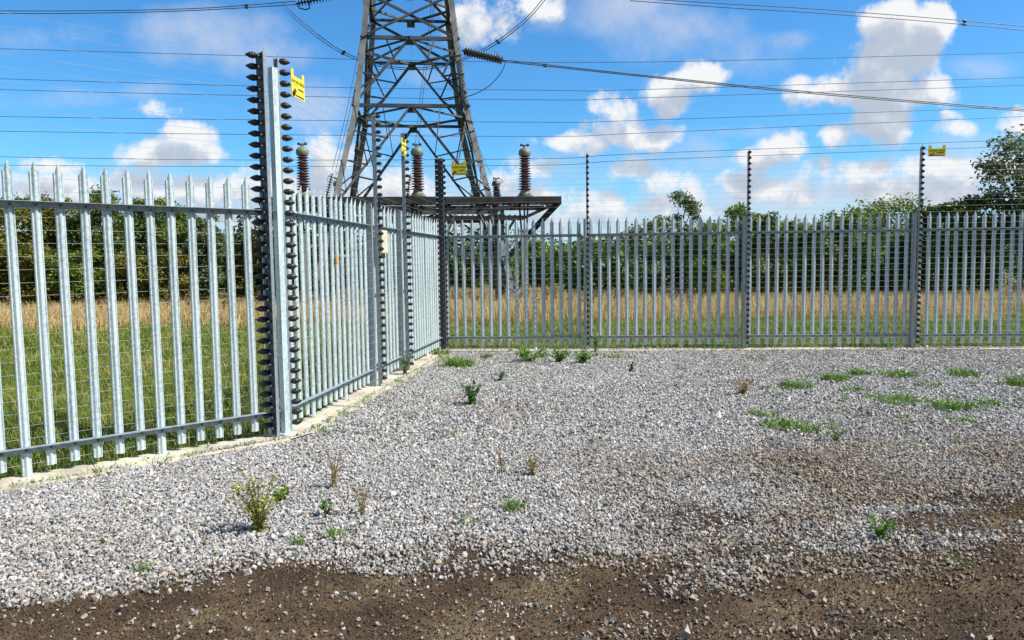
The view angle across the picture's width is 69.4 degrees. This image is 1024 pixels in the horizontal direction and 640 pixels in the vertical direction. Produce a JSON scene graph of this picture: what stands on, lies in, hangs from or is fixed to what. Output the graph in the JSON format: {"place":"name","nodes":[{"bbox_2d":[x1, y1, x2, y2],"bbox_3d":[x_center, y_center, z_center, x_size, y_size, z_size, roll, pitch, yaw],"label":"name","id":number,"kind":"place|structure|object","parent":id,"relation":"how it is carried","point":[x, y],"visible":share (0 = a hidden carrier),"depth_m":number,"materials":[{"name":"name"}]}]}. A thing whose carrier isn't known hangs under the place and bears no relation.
{"place":"outdoors","nodes":[
{"label":"outdoors","id":0,"kind":"place"},
{"bbox_2d":[0,107,1013,122],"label":"cable","id":1,"kind":"object","parent":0,"point":[544,122],"visible":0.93,"depth_m":83.47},
{"bbox_2d":[0,85,1020,99],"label":"cable","id":2,"kind":"object","parent":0,"point":[527,99],"visible":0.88,"depth_m":83.28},
{"bbox_2d":[0,345,1023,639],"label":"gravel","id":3,"kind":"structure","parent":0,"point":[666,391],"depth_m":5.37,"materials":[{"name":"gravel"}]},
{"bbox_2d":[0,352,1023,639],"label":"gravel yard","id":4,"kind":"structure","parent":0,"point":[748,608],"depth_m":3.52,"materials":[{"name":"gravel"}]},
{"bbox_2d":[227,470,284,532],"bbox_3d":[-1.572,1.098,4.488,0.336,0.398,0.384,-1,4,-8],"label":"weed","id":5,"kind":"object","parent":4,"relation":"on","point":[258,518],"visible":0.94,"depth_m":4.45,"materials":[{"name":"plant"}]},
{"bbox_2d":[267,484,292,501],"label":"weed","id":6,"kind":"object","parent":4,"relation":"on","point":[283,492],"visible":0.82,"depth_m":5.02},
{"bbox_2d":[314,492,333,515],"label":"weed","id":7,"kind":"object","parent":4,"relation":"on","point":[325,505],"visible":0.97,"depth_m":4.72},
{"bbox_2d":[326,449,343,488],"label":"weed","id":8,"kind":"object","parent":4,"relation":"on","point":[334,478],"visible":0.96,"depth_m":5.29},
{"bbox_2d":[322,523,356,540],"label":"weed","id":9,"kind":"object","parent":4,"relation":"on","point":[333,531],"visible":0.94,"depth_m":4.37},
{"bbox_2d":[352,481,371,514],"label":"weed","id":10,"kind":"object","parent":4,"relation":"on","point":[362,506],"visible":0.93,"depth_m":4.73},
{"bbox_2d":[434,352,479,367],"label":"weed","id":11,"kind":"object","parent":4,"relation":"on","point":[459,362],"visible":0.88,"depth_m":11.51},
{"bbox_2d":[460,380,481,404],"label":"weed","id":12,"kind":"object","parent":4,"relation":"on","point":[470,394],"visible":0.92,"depth_m":8.31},
{"bbox_2d":[0,492,1023,639],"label":"soil crumbs","id":13,"kind":"object","parent":4,"relation":"on","point":[577,622],"visible":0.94,"depth_m":3.52,"materials":[{"name":"soil"}]},
{"bbox_2d":[0,490,1023,639],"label":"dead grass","id":14,"kind":"structure","parent":4,"relation":"on","point":[586,589],"depth_m":3.56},
{"bbox_2d":[0,345,1023,488],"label":"seedlings","id":15,"kind":"object","parent":4,"relation":"on","point":[475,350],"visible":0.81,"depth_m":8.14,"materials":[{"name":"plant"}]},
{"bbox_2d":[497,493,532,511],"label":"weed","id":16,"kind":"object","parent":4,"relation":"on","point":[512,507],"visible":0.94,"depth_m":4.82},
{"bbox_2d":[509,346,546,360],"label":"weed","id":17,"kind":"object","parent":4,"relation":"on","point":[523,352],"visible":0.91,"depth_m":11.96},
{"bbox_2d":[525,452,539,475],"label":"weed","id":18,"kind":"object","parent":4,"relation":"on","point":[531,470],"visible":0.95,"depth_m":5.58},
{"bbox_2d":[544,347,571,361],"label":"weed","id":19,"kind":"object","parent":4,"relation":"on","point":[560,356],"visible":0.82,"depth_m":11.85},
{"bbox_2d":[565,348,597,362],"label":"weed","id":20,"kind":"object","parent":4,"relation":"on","point":[583,357],"visible":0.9,"depth_m":11.68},
{"bbox_2d":[727,378,753,394],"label":"weed","id":21,"kind":"object","parent":4,"relation":"on","point":[744,387],"visible":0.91,"depth_m":8.75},
{"bbox_2d":[742,409,778,418],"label":"weed","id":22,"kind":"object","parent":4,"relation":"on","point":[764,414],"visible":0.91,"depth_m":7.58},
{"bbox_2d":[758,414,802,431],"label":"weed","id":23,"kind":"object","parent":4,"relation":"on","point":[785,424],"visible":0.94,"depth_m":7.03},
{"bbox_2d":[773,377,818,390],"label":"weed","id":24,"kind":"object","parent":4,"relation":"on","point":[797,385],"visible":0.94,"depth_m":9.19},
{"bbox_2d":[789,419,820,432],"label":"weed","id":25,"kind":"object","parent":4,"relation":"on","point":[809,427],"visible":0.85,"depth_m":6.87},
{"bbox_2d":[823,424,850,441],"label":"weed","id":26,"kind":"object","parent":4,"relation":"on","point":[835,438],"visible":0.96,"depth_m":6.48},
{"bbox_2d":[818,371,856,381],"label":"weed","id":27,"kind":"object","parent":4,"relation":"on","point":[835,376],"visible":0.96,"depth_m":9.73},
{"bbox_2d":[841,384,869,391],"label":"weed","id":28,"kind":"object","parent":4,"relation":"on","point":[857,388],"visible":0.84,"depth_m":8.93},
{"bbox_2d":[846,366,873,376],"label":"weed","id":29,"kind":"object","parent":4,"relation":"on","point":[855,372],"visible":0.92,"depth_m":10.07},
{"bbox_2d":[869,511,896,538],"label":"weed","id":30,"kind":"object","parent":4,"relation":"on","point":[882,528],"visible":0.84,"depth_m":4.19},
{"bbox_2d":[862,391,930,404],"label":"weed","id":31,"kind":"object","parent":4,"relation":"on","point":[896,398],"visible":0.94,"depth_m":8.25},
{"bbox_2d":[869,367,926,378],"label":"weed","id":32,"kind":"object","parent":4,"relation":"on","point":[900,374],"visible":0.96,"depth_m":9.96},
{"bbox_2d":[914,379,949,387],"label":"weed","id":33,"kind":"object","parent":4,"relation":"on","point":[925,383],"visible":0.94,"depth_m":9.18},
{"bbox_2d":[923,394,990,412],"bbox_3d":[4.665,0.878,7.868,0.663,0.146,0.607,-1,4,0],"label":"weed","id":34,"kind":"object","parent":4,"relation":"on","point":[957,406],"visible":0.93,"depth_m":7.78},
{"bbox_2d":[941,365,985,377],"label":"weed","id":35,"kind":"object","parent":4,"relation":"on","point":[963,372],"visible":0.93,"depth_m":9.94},
{"bbox_2d":[945,414,987,424],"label":"weed","id":36,"kind":"object","parent":4,"relation":"on","point":[966,419],"visible":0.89,"depth_m":7.16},
{"bbox_2d":[973,395,1011,406],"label":"weed","id":37,"kind":"object","parent":4,"relation":"on","point":[993,402],"visible":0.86,"depth_m":7.93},
{"bbox_2d":[997,372,1023,386],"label":"weed","id":38,"kind":"object","parent":4,"relation":"on","point":[1011,381],"visible":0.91,"depth_m":9.19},
{"bbox_2d":[0,280,1023,471],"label":"dry grass","id":39,"kind":"structure","parent":0,"point":[29,316],"depth_m":20.81,"materials":[{"name":"plant"}]},
{"bbox_2d":[0,346,1023,490],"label":"curb","id":40,"kind":"structure","parent":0,"point":[329,410],"depth_m":7.14,"materials":[{"name":"concrete"}]},
{"bbox_2d":[0,160,279,476],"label":"palisade fence","id":41,"kind":"object","parent":40,"relation":"on","point":[35,204],"visible":0.98,"depth_m":6.01,"materials":[{"name":"metal"}]},
{"bbox_2d":[245,46,302,436],"bbox_3d":[-2.159,-0.683,6.798,0.164,3.515,0.415,3,6,40],"label":"electric fence corner post","id":42,"kind":"object","parent":40,"relation":"on","point":[279,202],"visible":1,"depth_m":6.76,"materials":[{"name":"metal"}]},
{"bbox_2d":[0,12,249,467],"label":"electric fence wires","id":43,"kind":"object","parent":42,"relation":"attached to","point":[117,194],"visible":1,"depth_m":5.94,"materials":[{"name":"metal"}]},
{"bbox_2d":[284,183,442,420],"bbox_3d":[-1.732,-0.377,10.254,0.110,2.383,6.744,0,4,7],"label":"palisade fence","id":44,"kind":"object","parent":40,"relation":"on","point":[429,296],"visible":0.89,"depth_m":9.04,"materials":[{"name":"metal"}]},
{"bbox_2d":[371,114,386,385],"bbox_3d":[-1.712,-0.897,9.507,0.136,3.515,0.058,-1,4,0],"label":"electric fence pole","id":45,"kind":"object","parent":40,"relation":"on","point":[376,234],"visible":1,"depth_m":9.49,"materials":[{"name":"metal"}]},
{"bbox_2d":[294,63,432,418],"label":"electric fence wires","id":46,"kind":"object","parent":45,"relation":"attached to","point":[354,239],"visible":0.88,"depth_m":8.48,"materials":[{"name":"metal"}]},
{"bbox_2d":[290,68,304,101],"bbox_3d":[-2.018,-2.204,6.944,0.044,0.245,0.299,-1,4,2],"label":"warning sign","id":47,"kind":"object","parent":46,"relation":"hanging from","point":[298,92],"visible":1,"depth_m":6.93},
{"bbox_2d":[379,230,387,257],"bbox_3d":[-1.701,-0.995,9.694,0.075,0.360,0.260,0,4,7],"label":"junction box","id":48,"kind":"object","parent":45,"relation":"attached to","point":[384,237],"visible":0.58,"depth_m":9.66,"materials":[{"name":"beige plastic"}]},
{"bbox_2d":[400,352,411,374],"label":"weed","id":49,"kind":"object","parent":40,"relation":"on","point":[405,363],"visible":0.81,"depth_m":10.60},
{"bbox_2d":[401,133,413,369],"bbox_3d":[-1.542,-1.004,10.863,0.136,3.515,0.058,-1,4,0],"label":"electric fence pole","id":50,"kind":"object","parent":40,"relation":"on","point":[405,237],"visible":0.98,"depth_m":10.85,"materials":[{"name":"metal"}]},
{"bbox_2d":[401,137,406,156],"bbox_3d":[-1.558,-2.481,10.611,0.044,0.245,0.276,-1,4,2],"label":"warning sign","id":51,"kind":"object","parent":50,"relation":"attached to","point":[403,148],"visible":1,"depth_m":10.58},
{"bbox_2d":[434,157,448,348],"bbox_3d":[-1.291,-1.213,13.537,0.212,3.515,0.307,-2,4,-11],"label":"electric fence corner post","id":52,"kind":"object","parent":40,"relation":"on","point":[440,193],"visible":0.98,"depth_m":13.45,"materials":[{"name":"metal"}]},
{"bbox_2d":[586,154,589,348],"bbox_3d":[1.361,-1.227,13.277,0.057,3.515,0.135,-1,4,0],"label":"electric fence pole","id":53,"kind":"object","parent":40,"relation":"on","point":[587,246],"visible":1,"depth_m":13.25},
{"bbox_2d":[446,146,1023,343],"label":"electric fence wires","id":54,"kind":"object","parent":53,"relation":"attached to","point":[740,254],"visible":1,"depth_m":13.04,"materials":[{"name":"metal"}]},
{"bbox_2d":[451,161,465,174],"bbox_3d":[-0.956,-2.734,13.304,0.277,0.245,0.044,-1,4,0],"label":"warning sign","id":55,"kind":"object","parent":54,"relation":"hanging from","point":[458,169],"visible":1,"depth_m":13.30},
{"bbox_2d":[928,145,945,155],"bbox_3d":[7.281,-2.900,12.669,0.284,0.188,0.044,-1,4,0],"label":"warning sign","id":56,"kind":"object","parent":54,"relation":"attached to","point":[937,151],"visible":1,"depth_m":12.66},
{"bbox_2d":[444,210,1023,347],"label":"palisade fence","id":57,"kind":"object","parent":40,"relation":"on","point":[913,230],"visible":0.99,"depth_m":13.23,"materials":[{"name":"metal"}]},
{"bbox_2d":[745,150,751,347],"bbox_3d":[4.176,-1.248,13.062,0.057,3.515,0.135,-1,4,0],"label":"electric fence pole","id":58,"kind":"object","parent":40,"relation":"on","point":[748,248],"visible":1,"depth_m":13.04,"materials":[{"name":"metal"}]},
{"bbox_2d":[914,144,925,346],"bbox_3d":[7.083,-1.268,12.841,0.057,3.515,0.135,-1,4,0],"label":"electric fence pole","id":59,"kind":"object","parent":40,"relation":"on","point":[919,246],"visible":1,"depth_m":12.83,"materials":[{"name":"metal"}]},
{"bbox_2d":[0,266,1023,477],"bbox_3d":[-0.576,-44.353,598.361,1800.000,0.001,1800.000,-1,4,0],"label":"field","id":60,"kind":"structure","parent":0,"point":[1005,275],"depth_m":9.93,"materials":[{"name":"plant"}]},
{"bbox_2d":[0,193,56,303],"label":"tree","id":61,"kind":"object","parent":60,"relation":"on","point":[25,220],"visible":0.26,"depth_m":30.43,"materials":[{"name":"green plant"}]},
{"bbox_2d":[17,242,59,306],"bbox_3d":[-18.515,-1.684,28.895,1.850,2.771,2.379,-4,5,-33],"label":"bush","id":62,"kind":"object","parent":60,"relation":"on","point":[27,287],"visible":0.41,"depth_m":28.61,"materials":[{"name":"green plant"}]},
{"bbox_2d":[18,192,97,299],"bbox_3d":[-19.506,-3.043,31.988,3.071,5.034,2.958,-1,4,0],"label":"tree","id":63,"kind":"object","parent":60,"relation":"on","point":[47,212],"visible":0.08,"depth_m":31.24,"materials":[{"name":"green plant"}]},
{"bbox_2d":[44,246,105,303],"bbox_3d":[-17.031,-1.616,28.834,2.528,2.618,2.114,-1,4,0],"label":"bush","id":64,"kind":"object","parent":60,"relation":"on","point":[76,288],"visible":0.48,"depth_m":28.49,"materials":[{"name":"green plant"}]},
{"bbox_2d":[44,182,146,299],"bbox_3d":[-17.171,-3.110,30.792,3.841,5.298,3.188,-2,5,-20],"label":"tree","id":65,"kind":"object","parent":60,"relation":"on","point":[75,237],"visible":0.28,"depth_m":30.33,"materials":[{"name":"green plant"}]},
{"bbox_2d":[95,250,158,303],"bbox_3d":[-14.878,-1.572,29.072,2.480,2.430,2.320,-1,4,0],"label":"bush","id":66,"kind":"object","parent":60,"relation":"on","point":[120,264],"visible":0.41,"depth_m":28.59,"materials":[{"name":"green plant"}]},
{"bbox_2d":[113,197,166,294],"bbox_3d":[-16.336,-3.067,32.867,2.942,4.877,2.257,-1,4,0],"label":"tree","id":67,"kind":"object","parent":60,"relation":"on","point":[136,201],"visible":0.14,"depth_m":32.76,"materials":[{"name":"green plant"}]},
{"bbox_2d":[138,247,200,303],"bbox_3d":[-13.660,-1.615,28.912,2.516,2.517,2.091,-1,4,0],"label":"bush","id":68,"kind":"object","parent":60,"relation":"on","point":[164,278],"visible":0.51,"depth_m":28.86,"materials":[{"name":"green plant"}]},
{"bbox_2d":[142,197,200,297],"bbox_3d":[-13.987,-2.825,30.992,2.473,4.627,2.496,-1,4,0],"label":"tree","id":69,"kind":"object","parent":60,"relation":"on","point":[181,234],"visible":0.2,"depth_m":30.34,"materials":[{"name":"green plant"}]},
{"bbox_2d":[179,214,226,302],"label":"tree","id":70,"kind":"object","parent":60,"relation":"on","point":[202,260],"visible":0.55,"depth_m":29.63,"materials":[{"name":"green plant"}]},
{"bbox_2d":[222,234,261,300],"bbox_3d":[-11.937,-2.367,32.963,2.040,3.346,1.887,-1,4,0],"label":"bush","id":71,"kind":"object","parent":60,"relation":"on","point":[240,279],"visible":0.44,"depth_m":32.77,"materials":[{"name":"green plant"}]},
{"bbox_2d":[253,239,291,296],"bbox_3d":[-11.009,-2.258,33.783,2.220,2.987,2.206,-1,4,0],"label":"bush","id":72,"kind":"object","parent":60,"relation":"on","point":[258,280],"visible":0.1,"depth_m":33.54,"materials":[{"name":"green plant"}]},
{"bbox_2d":[344,245,394,290],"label":"tree","id":73,"kind":"object","parent":60,"relation":"on","point":[363,270],"visible":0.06,"depth_m":45.30,"materials":[{"name":"green plant"}]},
{"bbox_2d":[259,0,561,302],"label":"pylon","id":74,"kind":"object","parent":60,"relation":"on","point":[466,126],"visible":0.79,"depth_m":30.48,"materials":[{"name":"metal"}]},
{"bbox_2d":[297,204,307,301],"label":"cable pillar","id":75,"kind":"structure","parent":74,"relation":"attached to","point":[305,263],"depth_m":26.67,"materials":[{"name":"metal"}]},
{"bbox_2d":[296,142,310,196],"bbox_3d":[-7.508,-5.359,26.550,0.600,1.987,0.600,-1,4,0],"label":"cable insulator","id":76,"kind":"object","parent":74,"relation":"attached to","point":[302,167],"visible":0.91,"depth_m":26.41,"materials":[{"name":"brown ceramic"}]},
{"bbox_2d":[295,0,332,9],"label":"strain insulator","id":77,"kind":"object","parent":74,"relation":"attached to","point":[305,2],"visible":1,"depth_m":32.01,"materials":[{"name":"ceramic"}]},
{"bbox_2d":[0,1,295,13],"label":"overhead cable","id":78,"kind":"object","parent":77,"relation":"attached to","point":[246,6],"visible":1,"depth_m":32.04,"materials":[{"name":"metal"}]},
{"bbox_2d":[332,15,368,169],"bbox_3d":[-7.601,-11.455,35.218,2.221,8.514,0.022,-1,4,0],"label":"overhead cable","id":79,"kind":"object","parent":74,"relation":"hanging from","point":[346,111],"visible":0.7,"depth_m":35.34,"materials":[{"name":"metal"}]},
{"bbox_2d":[282,0,544,69],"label":"overhead cable","id":80,"kind":"object","parent":74,"relation":"attached to","point":[344,52],"visible":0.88,"depth_m":30.99,"materials":[{"name":"metal"}]},
{"bbox_2d":[411,204,421,277],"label":"cable pillar","id":81,"kind":"structure","parent":74,"relation":"attached to","point":[417,216],"depth_m":27.08,"materials":[{"name":"metal"}]},
{"bbox_2d":[410,143,425,196],"bbox_3d":[-3.457,-5.449,27.024,0.600,1.987,0.600,-1,4,0],"label":"cable insulator","id":82,"kind":"object","parent":74,"relation":"attached to","point":[417,174],"visible":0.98,"depth_m":26.89,"materials":[{"name":"brown ceramic"}]},
{"bbox_2d":[415,0,434,143],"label":"overhead cable","id":83,"kind":"object","parent":74,"relation":"hanging from","point":[425,75],"visible":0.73,"depth_m":32.76,"materials":[{"name":"metal"}]},
{"bbox_2d":[462,47,505,63],"bbox_3d":[-1.165,-10.787,30.140,1.905,0.822,0.383,1,5,18],"label":"strain insulator","id":84,"kind":"object","parent":74,"relation":"attached to","point":[494,58],"visible":1,"depth_m":30.10,"materials":[{"name":"ceramic"}]},
{"bbox_2d":[506,60,1023,111],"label":"overhead cable","id":85,"kind":"object","parent":84,"relation":"attached to","point":[544,64],"visible":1,"depth_m":29.96,"materials":[{"name":"metal"}]},
{"bbox_2d":[492,177,500,214],"bbox_3d":[-0.803,-6.330,38.027,0.600,1.987,0.600,-1,4,0],"label":"cable insulator","id":86,"kind":"object","parent":74,"relation":"attached to","point":[495,193],"visible":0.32,"depth_m":37.87,"materials":[{"name":"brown ceramic"}]},
{"bbox_2d":[518,203,528,297],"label":"cable pillar","id":87,"kind":"structure","parent":74,"relation":"attached to","point":[522,266],"depth_m":27.61,"materials":[{"name":"metal"}]},
{"bbox_2d":[517,144,532,195],"bbox_3d":[0.479,-5.535,27.485,0.600,1.987,0.600,-1,4,0],"label":"cable insulator","id":88,"kind":"object","parent":74,"relation":"attached to","point":[524,151],"visible":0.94,"depth_m":27.35,"materials":[{"name":"brown ceramic"}]},
{"bbox_2d":[383,248,453,287],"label":"tree","id":89,"kind":"object","parent":60,"relation":"on","point":[424,267],"visible":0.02,"depth_m":44.71,"materials":[{"name":"green plant"}]},
{"bbox_2d":[449,244,493,289],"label":"tree","id":90,"kind":"object","parent":60,"relation":"on","point":[468,279],"visible":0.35,"depth_m":44.20,"materials":[{"name":"green plant"}]},
{"bbox_2d":[487,253,520,288],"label":"tree","id":91,"kind":"object","parent":60,"relation":"on","point":[512,262],"visible":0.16,"depth_m":46.14,"materials":[{"name":"green plant"}]},
{"bbox_2d":[0,211,1023,295],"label":"wood","id":92,"kind":"object","parent":60,"relation":"on","point":[239,232],"visible":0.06,"depth_m":35.19,"materials":[{"name":"green plant"}]},
{"bbox_2d":[2,279,1023,310],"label":"seed heads","id":93,"kind":"object","parent":60,"relation":"on","point":[546,293],"visible":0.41,"depth_m":24.64,"materials":[{"name":"plant"}]},
{"bbox_2d":[518,238,567,288],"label":"tree","id":94,"kind":"object","parent":60,"relation":"on","point":[538,265],"visible":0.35,"depth_m":43.27,"materials":[{"name":"green plant"}]},
{"bbox_2d":[620,215,677,294],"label":"tree","id":95,"kind":"object","parent":60,"relation":"on","point":[649,261],"visible":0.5,"depth_m":29.78,"materials":[{"name":"green plant"}]},
{"bbox_2d":[657,188,703,294],"bbox_3d":[6.998,-3.158,30.855,2.092,4.754,1.995,1,5,19],"label":"tree","id":96,"kind":"object","parent":60,"relation":"on","point":[690,206],"visible":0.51,"depth_m":30.57,"materials":[{"name":"green plant"}]},
{"bbox_2d":[675,219,734,295],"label":"tree","id":97,"kind":"object","parent":60,"relation":"on","point":[704,257],"visible":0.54,"depth_m":28.50,"materials":[{"name":"green plant"}]},
{"bbox_2d":[721,202,770,292],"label":"tree","id":98,"kind":"object","parent":60,"relation":"on","point":[733,213],"visible":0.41,"depth_m":29.64,"materials":[{"name":"green plant"}]},
{"bbox_2d":[752,210,801,295],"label":"tree","id":99,"kind":"object","parent":60,"relation":"on","point":[772,256],"visible":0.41,"depth_m":29.45,"materials":[{"name":"green plant"}]},
{"bbox_2d":[780,217,835,294],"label":"tree","id":100,"kind":"object","parent":60,"relation":"on","point":[800,259],"visible":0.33,"depth_m":29.47,"materials":[{"name":"green plant"}]},
{"bbox_2d":[809,209,885,294],"bbox_3d":[13.115,-2.535,28.896,2.777,3.664,2.349,-1,4,0],"label":"tree","id":101,"kind":"object","parent":60,"relation":"on","point":[855,214],"visible":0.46,"depth_m":28.56,"materials":[{"name":"green plant"}]},
{"bbox_2d":[836,192,930,292],"bbox_3d":[15.483,-3.088,30.950,4.510,4.396,3.922,0,4,11],"label":"tree","id":102,"kind":"object","parent":60,"relation":"on","point":[881,207],"visible":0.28,"depth_m":30.23,"materials":[{"name":"green plant"}]},
{"bbox_2d":[892,203,944,294],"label":"tree","id":103,"kind":"object","parent":60,"relation":"on","point":[926,212],"visible":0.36,"depth_m":29.57,"materials":[{"name":"green plant"}]},
{"bbox_2d":[925,198,971,293],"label":"tree","id":104,"kind":"object","parent":60,"relation":"on","point":[946,207],"visible":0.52,"depth_m":27.70,"materials":[{"name":"green plant"}]},
{"bbox_2d":[953,194,1017,293],"bbox_3d":[17.873,-2.720,27.808,2.200,4.079,2.255,-3,5,-29],"label":"tree","id":105,"kind":"object","parent":60,"relation":"on","point":[973,204],"visible":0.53,"depth_m":27.55,"materials":[{"name":"green plant"}]},
{"bbox_2d":[969,124,1023,289],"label":"tree","id":106,"kind":"object","parent":60,"relation":"on","point":[999,166],"visible":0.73,"depth_m":27.36,"materials":[{"name":"green plant"}]},
{"bbox_2d":[0,48,1023,62],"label":"cable","id":107,"kind":"object","parent":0,"point":[531,62],"visible":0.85,"depth_m":82.99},
{"bbox_2d":[0,77,1023,90],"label":"cable","id":108,"kind":"object","parent":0,"point":[543,90],"visible":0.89,"depth_m":83.21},
{"bbox_2d":[0,0,1023,257],"label":"sky","id":109,"kind":"structure","parent":0,"point":[639,35],"materials":[{"name":"blue"}]},
{"bbox_2d":[3,116,1023,136],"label":"cable","id":110,"kind":"object","parent":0,"point":[531,136],"visible":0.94,"depth_m":83.58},
{"bbox_2d":[15,146,1011,166],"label":"cable","id":111,"kind":"object","parent":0,"point":[502,165],"visible":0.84,"depth_m":83.85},
{"bbox_2d":[27,139,1023,159],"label":"cable","id":112,"kind":"object","parent":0,"point":[543,158],"visible":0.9,"depth_m":83.78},
{"bbox_2d":[630,0,1023,29],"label":"overhead cable","id":113,"kind":"object","parent":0,"point":[964,22],"visible":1,"depth_m":32.08,"materials":[{"name":"metal"}]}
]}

